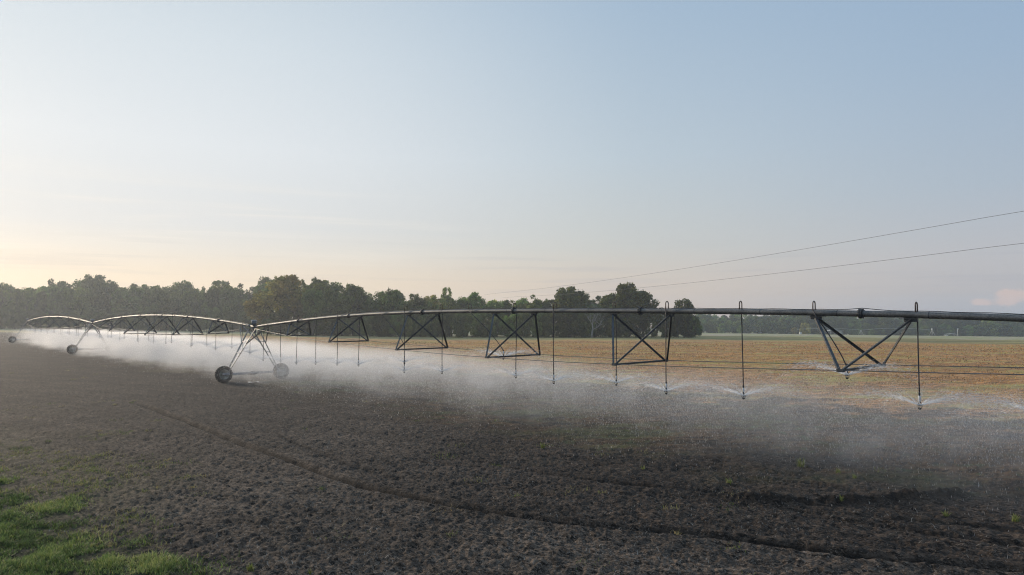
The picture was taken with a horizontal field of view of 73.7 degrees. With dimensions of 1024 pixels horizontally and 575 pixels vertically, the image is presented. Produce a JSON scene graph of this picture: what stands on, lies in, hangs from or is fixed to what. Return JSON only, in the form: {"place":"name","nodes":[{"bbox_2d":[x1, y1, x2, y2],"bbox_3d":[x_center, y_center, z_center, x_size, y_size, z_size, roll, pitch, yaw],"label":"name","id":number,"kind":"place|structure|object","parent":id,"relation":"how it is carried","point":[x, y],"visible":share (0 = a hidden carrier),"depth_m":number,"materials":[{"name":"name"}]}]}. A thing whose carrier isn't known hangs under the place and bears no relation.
{"place":"outdoors","nodes":[
{"label":"outdoors","id":0,"kind":"place"},
{"bbox_2d":[0,327,1023,574],"bbox_3d":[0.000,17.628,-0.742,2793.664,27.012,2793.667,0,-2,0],"label":"ground","id":1,"kind":"structure","parent":0,"point":[248,469],"depth_m":20.91,"materials":[{"name":"soil"}]},
{"bbox_2d":[0,288,10,312],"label":"broadleaf tree","id":2,"kind":"object","parent":1,"relation":"on","point":[6,294],"visible":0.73,"depth_m":282.41,"materials":[{"name":"green plant"}]},
{"bbox_2d":[0,307,13,328],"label":"undergrowth bush","id":3,"kind":"object","parent":1,"relation":"on","point":[5,312],"visible":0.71,"depth_m":273.63,"materials":[{"name":"green plant"}]},
{"bbox_2d":[4,311,24,328],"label":"undergrowth bush","id":4,"kind":"object","parent":1,"relation":"on","point":[8,324],"visible":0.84,"depth_m":272.61,"materials":[{"name":"green plant"}]},
{"bbox_2d":[4,288,26,328],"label":"broadleaf tree","id":5,"kind":"object","parent":1,"relation":"on","point":[21,304],"visible":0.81,"depth_m":280.48,"materials":[{"name":"green plant"}]},
{"bbox_2d":[13,308,36,328],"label":"undergrowth bush","id":6,"kind":"object","parent":1,"relation":"on","point":[19,316],"visible":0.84,"depth_m":273.24,"materials":[{"name":"green plant"}]},
{"bbox_2d":[14,287,40,318],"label":"broadleaf tree","id":7,"kind":"object","parent":1,"relation":"on","point":[30,295],"visible":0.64,"depth_m":284.19,"materials":[{"name":"green plant"}]},
{"bbox_2d":[33,290,50,316],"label":"broadleaf tree","id":8,"kind":"object","parent":1,"relation":"on","point":[39,304],"visible":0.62,"depth_m":284.74,"materials":[{"name":"green plant"}]},
{"bbox_2d":[36,284,61,315],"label":"broadleaf tree","id":9,"kind":"object","parent":1,"relation":"on","point":[42,288],"visible":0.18,"depth_m":295.44,"materials":[{"name":"green plant"}]},
{"bbox_2d":[45,286,63,329],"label":"broadleaf tree","id":10,"kind":"object","parent":1,"relation":"on","point":[50,300],"visible":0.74,"depth_m":280.94,"materials":[{"name":"green plant"}]},
{"bbox_2d":[49,310,74,329],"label":"undergrowth bush","id":11,"kind":"object","parent":1,"relation":"on","point":[64,313],"visible":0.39,"depth_m":277.66,"materials":[{"name":"green plant"}]},
{"bbox_2d":[55,287,78,329],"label":"broadleaf tree","id":12,"kind":"object","parent":1,"relation":"on","point":[65,295],"visible":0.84,"depth_m":282.46,"materials":[{"name":"green plant"}]},
{"bbox_2d":[66,287,93,329],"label":"broadleaf tree","id":13,"kind":"object","parent":1,"relation":"on","point":[81,298],"visible":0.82,"depth_m":283.44,"materials":[{"name":"green plant"}]},
{"bbox_2d":[76,307,99,329],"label":"undergrowth bush","id":14,"kind":"object","parent":1,"relation":"on","point":[90,311],"visible":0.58,"depth_m":273.32,"materials":[{"name":"green plant"}]},
{"bbox_2d":[75,274,107,303],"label":"broadleaf tree","id":15,"kind":"object","parent":1,"relation":"on","point":[99,277],"visible":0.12,"depth_m":310.71,"materials":[{"name":"green plant"}]},
{"bbox_2d":[77,276,106,329],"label":"broadleaf tree","id":16,"kind":"object","parent":1,"relation":"on","point":[89,284],"visible":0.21,"depth_m":295.10,"materials":[{"name":"green plant"}]},
{"bbox_2d":[87,283,104,329],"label":"broadleaf tree","id":17,"kind":"object","parent":1,"relation":"on","point":[95,295],"visible":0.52,"depth_m":287.13,"materials":[{"name":"green plant"}]},
{"bbox_2d":[89,310,109,329],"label":"undergrowth bush","id":18,"kind":"object","parent":1,"relation":"on","point":[102,313],"visible":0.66,"depth_m":272.59,"materials":[{"name":"green plant"}]},
{"bbox_2d":[94,287,117,315],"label":"broadleaf tree","id":19,"kind":"object","parent":1,"relation":"on","point":[105,294],"visible":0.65,"depth_m":287.42,"materials":[{"name":"green plant"}]},
{"bbox_2d":[110,287,128,315],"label":"broadleaf tree","id":20,"kind":"object","parent":1,"relation":"on","point":[117,298],"visible":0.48,"depth_m":283.28,"materials":[{"name":"green plant"}]},
{"bbox_2d":[0,466,244,574],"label":"grass","id":21,"kind":"structure","parent":1,"relation":"on","point":[53,554],"depth_m":12.72,"materials":[{"name":"green plant"}]},
{"bbox_2d":[110,305,135,330],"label":"undergrowth bush","id":22,"kind":"object","parent":1,"relation":"on","point":[118,312],"visible":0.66,"depth_m":273.53,"materials":[{"name":"green plant"}]},
{"bbox_2d":[120,286,148,330],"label":"broadleaf tree","id":23,"kind":"object","parent":1,"relation":"on","point":[135,303],"visible":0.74,"depth_m":282.25,"materials":[{"name":"green plant"}]},
{"bbox_2d":[127,311,145,330],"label":"undergrowth bush","id":24,"kind":"object","parent":1,"relation":"on","point":[137,320],"visible":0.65,"depth_m":272.22,"materials":[{"name":"green plant"}]},
{"bbox_2d":[137,303,159,330],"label":"undergrowth bush","id":25,"kind":"object","parent":1,"relation":"on","point":[152,308],"visible":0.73,"depth_m":274.54,"materials":[{"name":"green plant"}]},
{"bbox_2d":[142,288,155,318],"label":"pine tree","id":26,"kind":"object","parent":1,"relation":"on","point":[150,298],"visible":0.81,"depth_m":283.49,"materials":[{"name":"green plant"}]},
{"bbox_2d":[154,313,169,330],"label":"undergrowth bush","id":27,"kind":"object","parent":1,"relation":"on","point":[163,326],"visible":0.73,"depth_m":276.77,"materials":[{"name":"green plant"}]},
{"bbox_2d":[155,289,169,330],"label":"broadleaf tree","id":28,"kind":"object","parent":1,"relation":"on","point":[162,304],"visible":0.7,"depth_m":281.48,"materials":[{"name":"green plant"}]},
{"bbox_2d":[167,292,180,324],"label":"pine tree","id":29,"kind":"object","parent":1,"relation":"on","point":[174,297],"visible":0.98,"depth_m":284.76,"materials":[{"name":"green plant"}]},
{"bbox_2d":[172,280,195,315],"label":"broadleaf tree","id":30,"kind":"object","parent":1,"relation":"on","point":[177,288],"visible":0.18,"depth_m":311.28,"materials":[{"name":"green plant"}]},
{"bbox_2d":[180,289,201,330],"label":"broadleaf tree","id":31,"kind":"object","parent":1,"relation":"on","point":[186,306],"visible":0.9,"depth_m":284.92,"materials":[{"name":"green plant"}]},
{"bbox_2d":[190,290,210,319],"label":"broadleaf tree","id":32,"kind":"object","parent":1,"relation":"on","point":[202,297],"visible":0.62,"depth_m":288.03,"materials":[{"name":"green plant"}]},
{"bbox_2d":[197,306,224,331],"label":"undergrowth bush","id":33,"kind":"object","parent":1,"relation":"on","point":[203,325],"visible":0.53,"depth_m":272.57,"materials":[{"name":"green plant"}]},
{"bbox_2d":[202,288,220,315],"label":"broadleaf tree","id":34,"kind":"object","parent":1,"relation":"on","point":[212,296],"visible":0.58,"depth_m":286.96,"materials":[{"name":"green plant"}]},
{"bbox_2d":[210,306,234,331],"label":"undergrowth bush","id":35,"kind":"object","parent":1,"relation":"on","point":[227,311],"visible":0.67,"depth_m":271.92,"materials":[{"name":"green plant"}]},
{"bbox_2d":[217,286,243,331],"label":"broadleaf tree","id":36,"kind":"object","parent":1,"relation":"on","point":[227,294],"visible":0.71,"depth_m":283.88,"materials":[{"name":"green plant"}]},
{"bbox_2d":[233,289,249,331],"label":"broadleaf tree","id":37,"kind":"object","parent":1,"relation":"on","point":[244,298],"visible":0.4,"depth_m":286.19,"materials":[{"name":"green plant"}]},
{"bbox_2d":[237,311,251,331],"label":"undergrowth bush","id":38,"kind":"object","parent":1,"relation":"on","point":[242,316],"visible":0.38,"depth_m":274.29,"materials":[{"name":"green plant"}]},
{"bbox_2d":[243,290,271,334],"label":"broadleaf tree","id":39,"kind":"object","parent":1,"relation":"on","point":[250,306],"visible":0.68,"depth_m":214.82,"materials":[{"name":"green plant"}]},
{"bbox_2d":[251,275,302,320],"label":"broadleaf tree","id":40,"kind":"object","parent":1,"relation":"on","point":[268,297],"visible":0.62,"depth_m":214.18,"materials":[{"name":"green plant"}]},
{"bbox_2d":[268,307,289,334],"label":"undergrowth bush","id":41,"kind":"object","parent":1,"relation":"on","point":[274,317],"visible":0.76,"depth_m":208.72,"materials":[{"name":"green plant"}]},
{"bbox_2d":[274,274,302,334],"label":"broadleaf tree","id":42,"kind":"object","parent":1,"relation":"on","point":[284,291],"visible":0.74,"depth_m":212.29,"materials":[{"name":"green plant"}]},
{"bbox_2d":[294,309,315,334],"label":"undergrowth bush","id":43,"kind":"object","parent":1,"relation":"on","point":[305,329],"visible":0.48,"depth_m":209.33,"materials":[{"name":"green plant"}]},
{"bbox_2d":[300,288,328,335],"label":"broadleaf tree","id":44,"kind":"object","parent":1,"relation":"on","point":[308,305],"visible":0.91,"depth_m":207.20,"materials":[{"name":"green plant"}]},
{"bbox_2d":[298,281,333,334],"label":"broadleaf tree","id":45,"kind":"object","parent":1,"relation":"on","point":[323,287],"visible":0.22,"depth_m":219.25,"materials":[{"name":"green plant"}]},
{"bbox_2d":[319,290,336,335],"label":"broadleaf tree","id":46,"kind":"object","parent":1,"relation":"on","point":[330,302],"visible":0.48,"depth_m":212.12,"materials":[{"name":"green plant"}]},
{"bbox_2d":[317,311,343,335],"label":"undergrowth bush","id":47,"kind":"object","parent":1,"relation":"on","point":[327,330],"visible":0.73,"depth_m":208.49,"materials":[{"name":"green plant"}]},
{"bbox_2d":[330,293,344,335],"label":"broadleaf tree","id":48,"kind":"object","parent":1,"relation":"on","point":[337,300],"visible":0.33,"depth_m":212.37,"materials":[{"name":"green plant"}]},
{"bbox_2d":[334,312,352,335],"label":"undergrowth bush","id":49,"kind":"object","parent":1,"relation":"on","point":[348,321],"visible":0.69,"depth_m":210.02,"materials":[{"name":"green plant"}]},
{"bbox_2d":[339,283,371,335],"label":"broadleaf tree","id":50,"kind":"object","parent":1,"relation":"on","point":[348,303],"visible":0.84,"depth_m":212.35,"materials":[{"name":"green plant"}]},
{"bbox_2d":[360,316,378,336],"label":"undergrowth bush","id":51,"kind":"object","parent":1,"relation":"on","point":[367,321],"visible":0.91,"depth_m":200.10,"materials":[{"name":"green plant"}]},
{"bbox_2d":[361,301,378,335],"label":"broadleaf tree","id":52,"kind":"object","parent":1,"relation":"on","point":[368,306],"visible":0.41,"depth_m":212.12,"materials":[{"name":"green plant"}]},
{"bbox_2d":[370,308,391,336],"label":"undergrowth bush","id":53,"kind":"object","parent":1,"relation":"on","point":[381,331],"visible":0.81,"depth_m":201.33,"materials":[{"name":"green plant"}]},
{"bbox_2d":[377,287,403,336],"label":"broadleaf tree","id":54,"kind":"object","parent":1,"relation":"on","point":[393,297],"visible":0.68,"depth_m":210.84,"materials":[{"name":"green plant"}]},
{"bbox_2d":[388,310,403,336],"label":"undergrowth bush","id":55,"kind":"object","parent":1,"relation":"on","point":[395,323],"visible":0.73,"depth_m":202.78,"materials":[{"name":"green plant"}]},
{"bbox_2d":[408,296,428,310],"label":"broadleaf tree","id":56,"kind":"object","parent":1,"relation":"on","point":[419,302],"visible":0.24,"depth_m":220.30,"materials":[{"name":"green plant"}]},
{"bbox_2d":[412,318,430,336],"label":"undergrowth bush","id":57,"kind":"object","parent":1,"relation":"on","point":[423,332],"visible":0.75,"depth_m":204.15,"materials":[{"name":"green plant"}]},
{"bbox_2d":[425,319,441,336],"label":"undergrowth bush","id":58,"kind":"object","parent":1,"relation":"on","point":[436,331],"visible":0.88,"depth_m":203.35,"materials":[{"name":"green plant"}]},
{"bbox_2d":[439,316,452,336],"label":"undergrowth bush","id":59,"kind":"object","parent":1,"relation":"on","point":[447,329],"visible":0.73,"depth_m":203.25,"materials":[{"name":"green plant"}]},
{"bbox_2d":[439,287,453,304],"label":"broadleaf tree","id":60,"kind":"object","parent":1,"relation":"on","point":[444,290],"visible":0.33,"depth_m":226.35,"materials":[{"name":"green plant"}]},
{"bbox_2d":[438,300,460,336],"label":"broadleaf tree","id":61,"kind":"object","parent":1,"relation":"on","point":[452,303],"visible":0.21,"depth_m":219.64,"materials":[{"name":"green plant"}]},
{"bbox_2d":[450,313,467,337],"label":"undergrowth bush","id":62,"kind":"object","parent":1,"relation":"on","point":[458,330],"visible":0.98,"depth_m":200.89,"materials":[{"name":"green plant"}]},
{"bbox_2d":[462,313,482,336],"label":"undergrowth bush","id":63,"kind":"object","parent":1,"relation":"on","point":[475,332],"visible":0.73,"depth_m":203.14,"materials":[{"name":"green plant"}]},
{"bbox_2d":[466,292,487,323],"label":"broadleaf tree","id":64,"kind":"object","parent":1,"relation":"on","point":[473,299],"visible":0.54,"depth_m":220.76,"materials":[{"name":"green plant"}]},
{"bbox_2d":[477,319,492,337],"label":"undergrowth bush","id":65,"kind":"object","parent":1,"relation":"on","point":[485,333],"visible":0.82,"depth_m":200.30,"materials":[{"name":"green plant"}]},
{"bbox_2d":[486,300,503,319],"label":"broadleaf tree","id":66,"kind":"object","parent":1,"relation":"on","point":[491,304],"visible":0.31,"depth_m":223.67,"materials":[{"name":"green plant"}]},
{"bbox_2d":[490,317,506,336],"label":"undergrowth bush","id":67,"kind":"object","parent":1,"relation":"on","point":[496,328],"visible":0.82,"depth_m":205.10,"materials":[{"name":"green plant"}]},
{"bbox_2d":[498,313,522,336],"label":"undergrowth bush","id":68,"kind":"object","parent":1,"relation":"on","point":[506,320],"visible":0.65,"depth_m":204.10,"materials":[{"name":"green plant"}]},
{"bbox_2d":[0,359,1021,574],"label":"weeds","id":69,"kind":"object","parent":1,"relation":"on","point":[98,486],"visible":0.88,"depth_m":18.39,"materials":[{"name":"green plant"}]},
{"bbox_2d":[0,367,1022,574],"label":"crop residue","id":70,"kind":"object","parent":1,"relation":"on","point":[520,499],"visible":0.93,"depth_m":15.18,"materials":[{"name":"plant"}]},
{"bbox_2d":[0,327,1023,558],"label":"water spray","id":71,"kind":"object","parent":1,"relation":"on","point":[225,344],"visible":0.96,"depth_m":29.79,"materials":[{"name":"white liquid"}]},
{"bbox_2d":[8,301,1023,409],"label":"irrigation machine","id":72,"kind":"object","parent":1,"relation":"on","point":[222,374],"visible":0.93,"depth_m":25.56,"materials":[{"name":"metal"}]},
{"bbox_2d":[526,295,541,336],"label":"broadleaf tree","id":73,"kind":"object","parent":1,"relation":"on","point":[536,302],"visible":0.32,"depth_m":213.30,"materials":[{"name":"green plant"}]},
{"bbox_2d":[541,313,556,337],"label":"undergrowth bush","id":74,"kind":"object","parent":1,"relation":"on","point":[546,318],"visible":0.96,"depth_m":203.40,"materials":[{"name":"green plant"}]},
{"bbox_2d":[89,340,1023,494],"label":"dry stubble","id":75,"kind":"object","parent":1,"relation":"on","point":[792,351],"visible":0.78,"depth_m":58.64,"materials":[{"name":"beige plant"}]},
{"bbox_2d":[556,321,568,337],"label":"undergrowth bush","id":76,"kind":"object","parent":1,"relation":"on","point":[563,333],"visible":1,"depth_m":202.29,"materials":[{"name":"green plant"}]},
{"bbox_2d":[552,286,588,336],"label":"broadleaf tree","id":77,"kind":"object","parent":1,"relation":"on","point":[565,297],"visible":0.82,"depth_m":206.09,"materials":[{"name":"green plant"}]},
{"bbox_2d":[565,313,588,337],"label":"undergrowth bush","id":78,"kind":"object","parent":1,"relation":"on","point":[573,331],"visible":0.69,"depth_m":203.32,"materials":[{"name":"green plant"}]},
{"bbox_2d":[576,313,596,337],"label":"undergrowth bush","id":79,"kind":"object","parent":1,"relation":"on","point":[586,331],"visible":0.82,"depth_m":201.72,"materials":[{"name":"green plant"}]},
{"bbox_2d":[587,302,605,337],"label":"dead tree","id":80,"kind":"object","parent":1,"relation":"on","point":[595,319],"visible":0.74,"depth_m":197.16,"materials":[{"name":"grey plant"}]},
{"bbox_2d":[590,313,611,337],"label":"undergrowth bush","id":81,"kind":"object","parent":1,"relation":"on","point":[601,332],"visible":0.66,"depth_m":202.30,"materials":[{"name":"green plant"}]},
{"bbox_2d":[597,293,619,336],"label":"broadleaf tree","id":82,"kind":"object","parent":1,"relation":"on","point":[605,301],"visible":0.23,"depth_m":210.64,"materials":[{"name":"green plant"}]},
{"bbox_2d":[604,315,621,337],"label":"undergrowth bush","id":83,"kind":"object","parent":1,"relation":"on","point":[619,325],"visible":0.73,"depth_m":202.66,"materials":[{"name":"green plant"}]},
{"bbox_2d":[617,317,630,337],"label":"undergrowth bush","id":84,"kind":"object","parent":1,"relation":"on","point":[624,332],"visible":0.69,"depth_m":203.42,"materials":[{"name":"green plant"}]},
{"bbox_2d":[612,282,643,336],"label":"broadleaf tree","id":85,"kind":"object","parent":1,"relation":"on","point":[622,300],"visible":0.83,"depth_m":205.25,"materials":[{"name":"green plant"}]},
{"bbox_2d":[629,313,647,337],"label":"undergrowth bush","id":86,"kind":"object","parent":1,"relation":"on","point":[637,327],"visible":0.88,"depth_m":201.07,"materials":[{"name":"green plant"}]},
{"bbox_2d":[630,289,659,336],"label":"broadleaf tree","id":87,"kind":"object","parent":1,"relation":"on","point":[645,296],"visible":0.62,"depth_m":203.76,"materials":[{"name":"green plant"}]},
{"bbox_2d":[645,314,658,336],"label":"undergrowth bush","id":88,"kind":"object","parent":1,"relation":"on","point":[654,332],"visible":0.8,"depth_m":203.24,"materials":[{"name":"green plant"}]},
{"bbox_2d":[661,317,675,336],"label":"undergrowth bush","id":89,"kind":"object","parent":1,"relation":"on","point":[663,324],"visible":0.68,"depth_m":199.72,"materials":[{"name":"green plant"}]},
{"bbox_2d":[672,314,686,337],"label":"undergrowth bush","id":90,"kind":"object","parent":1,"relation":"on","point":[677,323],"visible":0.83,"depth_m":200.52,"materials":[{"name":"green plant"}]},
{"bbox_2d":[674,298,694,337],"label":"broadleaf tree","id":91,"kind":"object","parent":1,"relation":"on","point":[684,303],"visible":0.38,"depth_m":204.05,"materials":[{"name":"green plant"}]},
{"bbox_2d":[680,314,697,336],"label":"undergrowth bush","id":92,"kind":"object","parent":1,"relation":"on","point":[687,319],"visible":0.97,"depth_m":200.35,"materials":[{"name":"green plant"}]},
{"bbox_2d":[688,317,702,337],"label":"undergrowth bush","id":93,"kind":"object","parent":1,"relation":"on","point":[698,331],"visible":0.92,"depth_m":200.46,"materials":[{"name":"green plant"}]},
{"bbox_2d":[704,321,718,332],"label":"undergrowth bush","id":94,"kind":"object","parent":1,"relation":"on","point":[710,329],"visible":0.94,"depth_m":491.39,"materials":[{"name":"green plant"}]},
{"bbox_2d":[763,320,778,333],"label":"undergrowth bush","id":95,"kind":"object","parent":1,"relation":"on","point":[768,327],"visible":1,"depth_m":488.06,"materials":[{"name":"green plant"}]},
{"bbox_2d":[846,322,861,334],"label":"undergrowth bush","id":96,"kind":"object","parent":1,"relation":"on","point":[850,331],"visible":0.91,"depth_m":488.87,"materials":[{"name":"green plant"}]},
{"bbox_2d":[877,317,894,330],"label":"broadleaf tree","id":97,"kind":"object","parent":1,"relation":"on","point":[883,320],"visible":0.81,"depth_m":491.23,"materials":[{"name":"green plant"}]},
{"bbox_2d":[937,323,954,335],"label":"undergrowth bush","id":98,"kind":"object","parent":1,"relation":"on","point":[947,328],"visible":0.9,"depth_m":486.60,"materials":[{"name":"green plant"}]},
{"bbox_2d":[972,324,990,335],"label":"undergrowth bush","id":99,"kind":"object","parent":1,"relation":"on","point":[978,332],"visible":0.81,"depth_m":489.70,"materials":[{"name":"green plant"}]},
{"bbox_2d":[978,320,999,335],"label":"broadleaf tree","id":100,"kind":"object","parent":1,"relation":"on","point":[991,326],"visible":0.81,"depth_m":490.03,"materials":[{"name":"green plant"}]},
{"bbox_2d":[1008,325,1023,336],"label":"undergrowth bush","id":101,"kind":"object","parent":1,"relation":"on","point":[1014,329],"visible":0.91,"depth_m":485.62,"materials":[{"name":"green plant"}]},
{"bbox_2d":[0,0,1023,327],"label":"sky","id":102,"kind":"structure","parent":0,"point":[423,148],"materials":[{"name":"blue"}]},
{"bbox_2d":[487,211,1022,294],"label":"power line","id":103,"kind":"object","parent":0,"point":[801,249],"visible":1,"depth_m":102.48,"materials":[{"name":"metal"}]},
{"bbox_2d":[506,243,1022,297],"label":"power line","id":104,"kind":"object","parent":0,"point":[816,268],"visible":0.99,"depth_m":99.72,"materials":[{"name":"metal"}]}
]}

